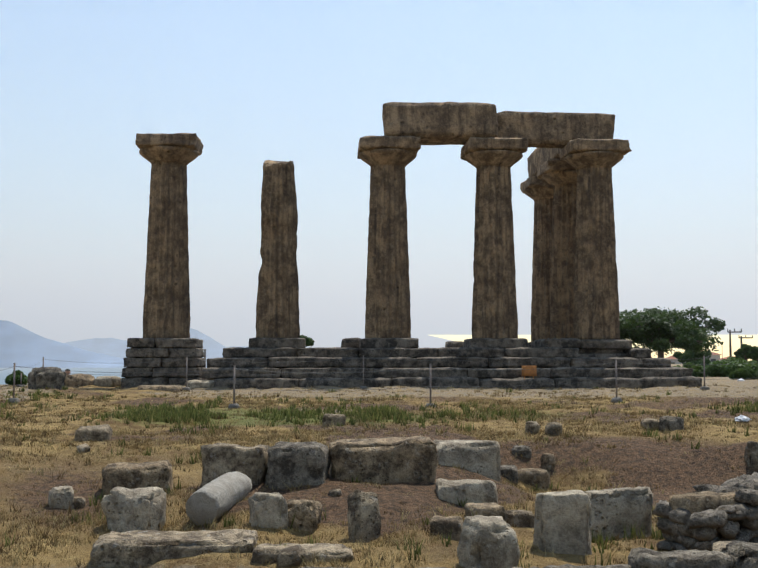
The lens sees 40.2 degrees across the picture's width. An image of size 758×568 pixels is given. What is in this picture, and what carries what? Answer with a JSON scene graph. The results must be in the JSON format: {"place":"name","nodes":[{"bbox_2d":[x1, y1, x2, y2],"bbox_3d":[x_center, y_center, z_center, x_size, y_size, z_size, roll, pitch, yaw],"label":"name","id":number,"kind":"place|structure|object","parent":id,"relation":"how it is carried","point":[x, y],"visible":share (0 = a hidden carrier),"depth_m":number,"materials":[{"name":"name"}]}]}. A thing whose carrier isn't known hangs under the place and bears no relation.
{"place":"outdoors","nodes":[
{"label":"outdoors","id":0,"kind":"place"},
{"bbox_2d":[0,320,125,367],"bbox_3d":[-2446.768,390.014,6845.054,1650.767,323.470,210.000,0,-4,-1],"label":"mountain","id":1,"kind":"structure","parent":0,"point":[50,351],"depth_m":6842.08,"materials":[{"name":"blue"}]},
{"bbox_2d":[68,329,225,367],"bbox_3d":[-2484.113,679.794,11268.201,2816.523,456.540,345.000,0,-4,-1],"label":"mountain","id":2,"kind":"structure","parent":0,"point":[112,349],"depth_m":11355.42,"materials":[{"name":"blue"}]},
{"bbox_2d":[300,335,314,347],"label":"bush","id":3,"kind":"object","parent":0,"point":[309,341],"visible":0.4,"depth_m":109.01,"materials":[{"name":"green plant"}]},
{"bbox_2d":[0,364,757,567],"bbox_3d":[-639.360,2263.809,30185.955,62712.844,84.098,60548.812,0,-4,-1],"label":"ground","id":4,"kind":"structure","parent":0,"point":[665,469],"depth_m":15.65,"materials":[{"name":"brown soil"}]},
{"bbox_2d":[8,363,19,402],"bbox_3d":[-9.111,2.504,25.877,0.285,1.058,0.282,0,-4,-1],"label":"fence post","id":5,"kind":"object","parent":4,"relation":"on","point":[13,399],"visible":0.69,"depth_m":25.85,"materials":[{"name":"metal"}]},
{"bbox_2d":[4,370,27,385],"bbox_3d":[-12.710,3.342,36.356,0.842,0.683,0.732,1,-4,-14],"label":"bush","id":6,"kind":"object","parent":4,"relation":"on","point":[9,380],"visible":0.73,"depth_m":36.19,"materials":[{"name":"green plant"}]},
{"bbox_2d":[16,373,24,386],"bbox_3d":[-12.454,3.385,36.064,0.298,0.603,0.295,0,-4,-1],"label":"fence post","id":7,"kind":"object","parent":4,"relation":"on","point":[20,384],"visible":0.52,"depth_m":36.05,"materials":[{"name":"metal"}]},
{"bbox_2d":[27,367,65,389],"bbox_3d":[-10.242,3.166,31.918,1.089,1.236,1.007,2,-5,-26],"label":"boulder","id":8,"kind":"object","parent":4,"relation":"on","point":[54,377],"visible":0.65,"depth_m":31.59,"materials":[{"name":"stone"}]},
{"bbox_2d":[48,486,73,509],"bbox_3d":[-3.593,2.466,11.727,0.277,0.353,0.259,2,-5,-23],"label":"rock","id":9,"kind":"object","parent":4,"relation":"on","point":[64,495],"visible":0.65,"depth_m":11.63,"materials":[{"name":"beige stone"}]},
{"bbox_2d":[64,373,94,386],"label":"block","id":10,"kind":"object","parent":4,"relation":"on","point":[86,379],"depth_m":35.95,"materials":[{"name":"brown stone"}]},
{"bbox_2d":[74,496,85,508],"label":"rock","id":11,"kind":"object","parent":4,"relation":"on","point":[79,502],"visible":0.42,"depth_m":11.71,"materials":[{"name":"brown stone"}]},
{"bbox_2d":[74,424,112,440],"bbox_3d":[-4.636,2.649,16.858,0.592,0.722,0.522,0,-4,-1],"label":"rock","id":12,"kind":"object","parent":4,"relation":"on","point":[104,432],"visible":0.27,"depth_m":16.64,"materials":[{"name":"grey stone"}]},
{"bbox_2d":[93,376,120,386],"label":"block","id":13,"kind":"object","parent":4,"relation":"on","point":[109,381],"depth_m":36.05,"materials":[{"name":"beige stone"}]},
{"bbox_2d":[101,487,165,532],"bbox_3d":[-2.558,2.628,10.958,0.615,0.961,0.517,-2,-5,21],"label":"block","id":14,"kind":"object","parent":4,"relation":"on","point":[125,509],"depth_m":10.80,"materials":[{"name":"beige stone"}]},
{"bbox_2d":[102,460,173,495],"bbox_3d":[-2.884,2.528,12.385,0.854,0.797,0.520,1,-4,-11],"label":"block","id":15,"kind":"object","parent":4,"relation":"on","point":[138,475],"depth_m":12.20,"materials":[{"name":"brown stone"}]},
{"bbox_2d":[137,385,182,392],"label":"slab","id":16,"kind":"structure","parent":4,"relation":"on","point":[171,388],"depth_m":30.95,"materials":[{"name":"grey stone"}]},
{"bbox_2d":[121,338,206,387],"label":"pedestal column","id":17,"kind":"structure","parent":4,"relation":"on","point":[153,353],"depth_m":35.63,"materials":[{"name":"stone"}]},
{"bbox_2d":[135,133,203,338],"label":"column","id":18,"kind":"structure","parent":17,"relation":"on","point":[167,302],"depth_m":36.60,"materials":[{"name":"stone"}]},
{"bbox_2d":[89,528,257,567],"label":"stone slab","id":19,"kind":"object","parent":4,"relation":"on","point":[135,548],"visible":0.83,"depth_m":9.68,"materials":[{"name":"grey stone"}]},
{"bbox_2d":[182,357,189,390],"bbox_3d":[-5.880,2.786,31.645,0.290,1.114,0.286,0,-4,-1],"label":"fence post","id":20,"kind":"object","parent":4,"relation":"on","point":[186,387],"visible":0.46,"depth_m":31.62,"materials":[{"name":"metal"}]},
{"bbox_2d":[185,380,214,388],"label":"rock","id":21,"kind":"object","parent":4,"relation":"on","point":[192,384],"visible":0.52,"depth_m":33.97,"materials":[{"name":"beige stone"}]},
{"bbox_2d":[76,443,342,567],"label":"scattered stones","id":22,"kind":"object","parent":4,"relation":"on","point":[287,557],"visible":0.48,"depth_m":9.30,"materials":[{"name":"grey stone"}]},
{"bbox_2d":[185,471,251,525],"bbox_3d":[-1.761,2.372,11.568,0.396,0.469,1.242,-1,-4,11],"label":"column drum","id":23,"kind":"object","parent":4,"relation":"on","point":[216,498],"depth_m":11.10,"materials":[{"name":"stone"}]},
{"bbox_2d":[228,365,239,408],"bbox_3d":[-3.276,2.368,23.416,0.290,1.052,0.286,0,-4,-1],"label":"fence post","id":24,"kind":"object","parent":4,"relation":"on","point":[234,405],"visible":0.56,"depth_m":23.38,"materials":[{"name":"metal"}]},
{"bbox_2d":[200,443,269,487],"bbox_3d":[-1.758,2.482,12.863,0.803,1.001,0.618,-1,-4,8],"label":"block","id":25,"kind":"object","parent":4,"relation":"on","point":[218,460],"depth_m":12.61,"materials":[{"name":"grey stone"}]},
{"bbox_2d":[248,492,288,528],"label":"block","id":26,"kind":"object","parent":4,"relation":"on","point":[267,509],"depth_m":10.67,"materials":[{"name":"beige stone"}]},
{"bbox_2d":[266,441,330,489],"bbox_3d":[-0.985,2.429,12.709,0.799,0.972,0.652,0,-4,-1],"label":"block","id":27,"kind":"object","parent":4,"relation":"on","point":[306,463],"depth_m":12.44,"materials":[{"name":"stone"}]},
{"bbox_2d":[251,543,353,563],"bbox_3d":[-0.690,2.594,9.552,0.945,0.375,0.436,0,-4,3],"label":"stone slab","id":28,"kind":"object","parent":4,"relation":"on","point":[261,553],"visible":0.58,"depth_m":9.38,"materials":[{"name":"grey stone"}]},
{"bbox_2d":[287,499,322,531],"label":"block","id":29,"kind":"object","parent":4,"relation":"on","point":[307,513],"depth_m":10.74,"materials":[{"name":"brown stone"}]},
{"bbox_2d":[322,414,345,426],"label":"rock","id":30,"kind":"object","parent":4,"relation":"on","point":[330,418],"visible":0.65,"depth_m":18.70,"materials":[{"name":"grey stone"}]},
{"bbox_2d":[360,355,366,388],"bbox_3d":[-0.517,2.933,33.975,0.287,1.208,0.288,0,-4,-1],"label":"fence post","id":31,"kind":"object","parent":4,"relation":"on","point":[363,387],"visible":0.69,"depth_m":33.94,"materials":[{"name":"metal"}]},
{"bbox_2d":[347,489,380,542],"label":"stone block","id":32,"kind":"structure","parent":4,"relation":"on","point":[364,519],"depth_m":10.47,"materials":[{"name":"grey stone"}]},
{"bbox_2d":[0,346,747,390],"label":"fence wires","id":33,"kind":"object","parent":4,"relation":"on","point":[341,372],"visible":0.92,"depth_m":25.29,"materials":[{"name":"grey metal"}]},
{"bbox_2d":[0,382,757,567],"bbox_3d":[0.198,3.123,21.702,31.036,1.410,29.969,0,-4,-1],"label":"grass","id":34,"kind":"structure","parent":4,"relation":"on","point":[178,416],"depth_m":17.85,"materials":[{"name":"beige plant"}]},
{"bbox_2d":[329,435,437,483],"bbox_3d":[0.030,2.450,13.124,1.377,1.009,0.712,1,-4,-9],"label":"block","id":35,"kind":"object","parent":4,"relation":"on","point":[413,459],"depth_m":12.83,"materials":[{"name":"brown stone"}]},
{"bbox_2d":[425,364,435,407],"bbox_3d":[1.194,2.415,24.158,0.286,1.113,0.288,0,-4,-1],"label":"fence post","id":36,"kind":"object","parent":4,"relation":"on","point":[430,403],"visible":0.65,"depth_m":24.12,"materials":[{"name":"metal"}]},
{"bbox_2d":[430,515,462,540],"bbox_3d":[0.692,2.512,10.482,0.339,0.313,0.297,-1,-4,10],"label":"rock","id":37,"kind":"object","parent":4,"relation":"on","point":[441,525],"visible":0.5,"depth_m":10.37,"materials":[{"name":"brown stone"}]},
{"bbox_2d":[201,338,701,389],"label":"krepis steps","id":38,"kind":"structure","parent":4,"relation":"on","point":[478,353],"depth_m":35.34,"materials":[{"name":"grey stone"}]},
{"bbox_2d":[256,160,299,337],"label":"column","id":39,"kind":"structure","parent":38,"relation":"on","point":[278,276],"depth_m":36.90,"materials":[{"name":"stone"}]},
{"bbox_2d":[341,338,360,347],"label":"platform block","id":40,"kind":"structure","parent":38,"relation":"on","point":[350,342],"depth_m":40.70,"materials":[{"name":"stone"}]},
{"bbox_2d":[357,135,420,337],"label":"column","id":41,"kind":"structure","parent":38,"relation":"on","point":[388,229],"depth_m":37.05,"materials":[{"name":"stone"}]},
{"bbox_2d":[382,102,497,144],"bbox_3d":[2.243,-5.887,38.067,4.254,1.404,1.804,0,-4,-1],"label":"architrave","id":42,"kind":"object","parent":41,"relation":"on","point":[462,123],"visible":0.81,"depth_m":37.30,"materials":[{"name":"stone"}]},
{"bbox_2d":[445,341,463,347],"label":"platform block","id":43,"kind":"structure","parent":38,"relation":"on","point":[448,344],"depth_m":40.81,"materials":[{"name":"stone"}]},
{"bbox_2d":[460,137,527,338],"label":"column","id":44,"kind":"structure","parent":38,"relation":"on","point":[494,308],"depth_m":37.28,"materials":[{"name":"stone"}]},
{"bbox_2d":[522,366,536,378],"bbox_3d":[5.025,3.176,34.692,0.504,0.892,0.062,0,-4,-1],"label":"sign","id":45,"kind":"object","parent":38,"relation":"on","point":[532,371],"visible":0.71,"depth_m":34.68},
{"bbox_2d":[520,176,553,341],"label":"column","id":46,"kind":"structure","parent":38,"relation":"on","point":[540,193],"depth_m":45.16,"materials":[{"name":"stone"}]},
{"bbox_2d":[527,148,562,177],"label":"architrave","id":47,"kind":"object","parent":46,"relation":"on","point":[536,159],"visible":0.25,"depth_m":44.12,"materials":[{"name":"stone"}]},
{"bbox_2d":[537,159,576,338],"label":"column","id":48,"kind":"structure","parent":38,"relation":"on","point":[554,171],"depth_m":41.37,"materials":[{"name":"stone"}]},
{"bbox_2d":[559,139,631,339],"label":"column","id":49,"kind":"structure","parent":38,"relation":"on","point":[596,287],"depth_m":37.52,"materials":[{"name":"stone"}]},
{"bbox_2d":[497,111,614,147],"bbox_3d":[6.544,-5.751,38.742,4.570,1.285,0.853,0,-4,-4],"label":"architrave","id":50,"kind":"object","parent":49,"relation":"on","point":[542,130],"visible":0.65,"depth_m":38.34,"materials":[{"name":"stone"}]},
{"bbox_2d":[433,440,500,481],"bbox_3d":[1.214,2.575,14.307,0.949,0.838,0.600,0,-4,-6],"label":"block","id":51,"kind":"object","parent":4,"relation":"on","point":[481,457],"depth_m":14.07,"materials":[{"name":"beige stone"}]},
{"bbox_2d":[436,478,497,505],"bbox_3d":[1.026,2.668,12.158,0.768,0.762,0.557,0,-4,-1],"label":"rock","id":52,"kind":"object","parent":4,"relation":"on","point":[464,489],"visible":0.27,"depth_m":11.93,"materials":[{"name":"beige stone"}]},
{"bbox_2d":[464,502,505,520],"bbox_3d":[1.152,2.708,11.171,0.404,0.670,0.363,1,-4,-10],"label":"rock","id":53,"kind":"object","parent":4,"relation":"on","point":[489,509],"visible":0.21,"depth_m":11.07,"materials":[{"name":"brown stone"}]},
{"bbox_2d":[457,515,519,567],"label":"boulder","id":54,"kind":"object","parent":4,"relation":"on","point":[481,544],"visible":1,"depth_m":9.19,"materials":[{"name":"beige stone"}]},
{"bbox_2d":[500,465,517,484],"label":"rock","id":55,"kind":"object","parent":4,"relation":"on","point":[511,471],"visible":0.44,"depth_m":15.38,"materials":[{"name":"stone"}]},
{"bbox_2d":[505,510,534,527],"bbox_3d":[1.542,2.640,11.440,0.334,0.294,0.320,2,-5,-29],"label":"rock","id":56,"kind":"object","parent":4,"relation":"on","point":[524,518],"visible":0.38,"depth_m":11.32,"materials":[{"name":"grey stone"}]},
{"bbox_2d":[511,445,531,457],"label":"rock","id":57,"kind":"object","parent":4,"relation":"on","point":[524,450],"visible":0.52,"depth_m":16.13,"materials":[{"name":"stone"}]},
{"bbox_2d":[301,540,757,567],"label":"front wall","id":58,"kind":"structure","parent":4,"relation":"on","point":[741,554],"depth_m":8.48,"materials":[{"name":"stone"}]},
{"bbox_2d":[525,421,539,433],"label":"rock","id":59,"kind":"object","parent":4,"relation":"on","point":[530,426],"visible":0.6,"depth_m":17.72,"materials":[{"name":"grey stone"}]},
{"bbox_2d":[518,468,549,488],"bbox_3d":[2.289,3.162,15.722,0.626,0.710,0.490,-1,-4,15],"label":"rock","id":60,"kind":"object","parent":4,"relation":"on","point":[538,476],"visible":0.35,"depth_m":15.51,"materials":[{"name":"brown stone"}]},
{"bbox_2d":[541,453,555,470],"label":"rock","id":61,"kind":"object","parent":4,"relation":"on","point":[548,462],"visible":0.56,"depth_m":15.91,"materials":[{"name":"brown stone"}]},
{"bbox_2d":[545,422,562,435],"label":"rock","id":62,"kind":"object","parent":4,"relation":"on","point":[551,427],"visible":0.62,"depth_m":17.39,"materials":[{"name":"grey stone"}]},
{"bbox_2d":[533,490,591,555],"bbox_3d":[1.834,2.585,10.278,0.599,1.078,0.473,0,-4,-1],"label":"block","id":63,"kind":"object","parent":4,"relation":"on","point":[563,516],"depth_m":10.10,"materials":[{"name":"beige stone"}]},
{"bbox_2d":[611,359,622,402],"bbox_3d":[6.087,2.513,26.580,0.297,1.170,0.304,0,-4,-1],"label":"fence post","id":64,"kind":"object","parent":4,"relation":"on","point":[616,399],"visible":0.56,"depth_m":26.55,"materials":[{"name":"metal"}]},
{"bbox_2d":[584,486,652,540],"bbox_3d":[2.590,2.727,11.368,0.807,1.019,0.380,0,-4,-5],"label":"block","id":65,"kind":"object","parent":4,"relation":"on","point":[612,510],"depth_m":11.22,"materials":[{"name":"beige stone"}]},
{"bbox_2d":[640,418,658,429],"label":"rock","id":66,"kind":"object","parent":4,"relation":"on","point":[647,422],"visible":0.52,"depth_m":18.25,"materials":[{"name":"grey stone"}]},
{"bbox_2d":[658,416,683,430],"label":"rock","id":67,"kind":"object","parent":4,"relation":"on","point":[668,423],"visible":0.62,"depth_m":17.99,"materials":[{"name":"stone"}]},
{"bbox_2d":[619,306,725,357],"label":"tree","id":68,"kind":"object","parent":4,"relation":"on","point":[653,336],"visible":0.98,"depth_m":83.17,"materials":[{"name":"green plant"}]},
{"bbox_2d":[666,356,685,363],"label":"house","id":69,"kind":"structure","parent":4,"relation":"on","point":[674,360],"depth_m":260.26,"materials":[{"name":"paint"}]},
{"bbox_2d":[672,362,694,367],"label":"bush","id":70,"kind":"object","parent":4,"relation":"on","point":[688,365],"visible":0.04,"depth_m":61.55,"materials":[{"name":"green plant"}]},
{"bbox_2d":[673,350,711,362],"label":"bush","id":71,"kind":"object","parent":4,"relation":"on","point":[680,356],"visible":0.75,"depth_m":94.32,"materials":[{"name":"green plant"}]},
{"bbox_2d":[690,358,710,365],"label":"bush","id":72,"kind":"object","parent":4,"relation":"on","point":[699,362],"visible":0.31,"depth_m":79.55,"materials":[{"name":"green plant"}]},
{"bbox_2d":[700,356,709,389],"bbox_3d":[10.143,2.811,32.340,0.285,1.139,0.287,0,-4,-1],"label":"fence post","id":73,"kind":"object","parent":4,"relation":"on","point":[705,387],"visible":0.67,"depth_m":32.31,"materials":[{"name":"metal"}]},
{"bbox_2d":[703,350,721,361],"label":"house","id":74,"kind":"structure","parent":4,"relation":"on","point":[713,357],"depth_m":210.35,"materials":[{"name":"paint"}]},
{"bbox_2d":[712,541,730,551],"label":"block","id":75,"kind":"structure","parent":4,"relation":"on","point":[720,546],"depth_m":9.17,"materials":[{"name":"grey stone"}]},
{"bbox_2d":[692,360,752,376],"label":"bush","id":76,"kind":"object","parent":4,"relation":"on","point":[713,369],"visible":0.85,"depth_m":57.22,"materials":[{"name":"green plant"}]},
{"bbox_2d":[708,356,746,364],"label":"bush","id":77,"kind":"object","parent":4,"relation":"on","point":[730,359],"visible":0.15,"depth_m":74.49,"materials":[{"name":"green plant"}]},
{"bbox_2d":[727,329,741,356],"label":"utility pole","id":78,"kind":"object","parent":4,"relation":"on","point":[730,348],"visible":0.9,"depth_m":120.21,"materials":[{"name":"grey wood"}]},
{"bbox_2d":[734,344,751,360],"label":"tree","id":79,"kind":"object","parent":4,"relation":"on","point":[742,352],"visible":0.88,"depth_m":89.86,"materials":[{"name":"green plant"}]},
{"bbox_2d":[734,415,751,421],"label":"rock","id":80,"kind":"object","parent":4,"relation":"on","point":[742,418],"visible":0.83,"depth_m":20.13,"materials":[{"name":"white stone"}]},
{"bbox_2d":[729,367,757,379],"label":"bush","id":81,"kind":"object","parent":4,"relation":"on","point":[746,373],"visible":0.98,"depth_m":49.57,"materials":[{"name":"green plant"}]},
{"bbox_2d":[738,335,752,347],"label":"utility pole","id":82,"kind":"object","parent":4,"relation":"on","point":[740,337],"visible":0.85,"depth_m":150.39,"materials":[{"name":"brown wood"}]},
{"bbox_2d":[744,441,757,468],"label":"block","id":83,"kind":"object","parent":4,"relation":"on","point":[751,454],"depth_m":15.56,"materials":[{"name":"grey stone"}]},
{"bbox_2d":[746,360,757,370],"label":"bush","id":84,"kind":"object","parent":4,"relation":"on","point":[753,363],"visible":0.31,"depth_m":59.49,"materials":[{"name":"green plant"}]},
{"bbox_2d":[748,346,757,361],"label":"tree","id":85,"kind":"object","parent":4,"relation":"on","point":[753,351],"visible":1,"depth_m":69.81,"materials":[{"name":"green plant"}]},
{"bbox_2d":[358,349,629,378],"bbox_3d":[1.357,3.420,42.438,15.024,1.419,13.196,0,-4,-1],"label":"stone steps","id":86,"kind":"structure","parent":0,"point":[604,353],"depth_m":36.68,"materials":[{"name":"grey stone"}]},
{"bbox_2d":[652,472,757,550],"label":"rubble wall","id":87,"kind":"structure","parent":0,"point":[682,529],"depth_m":10.03,"materials":[{"name":"grey stone"}]}
]}

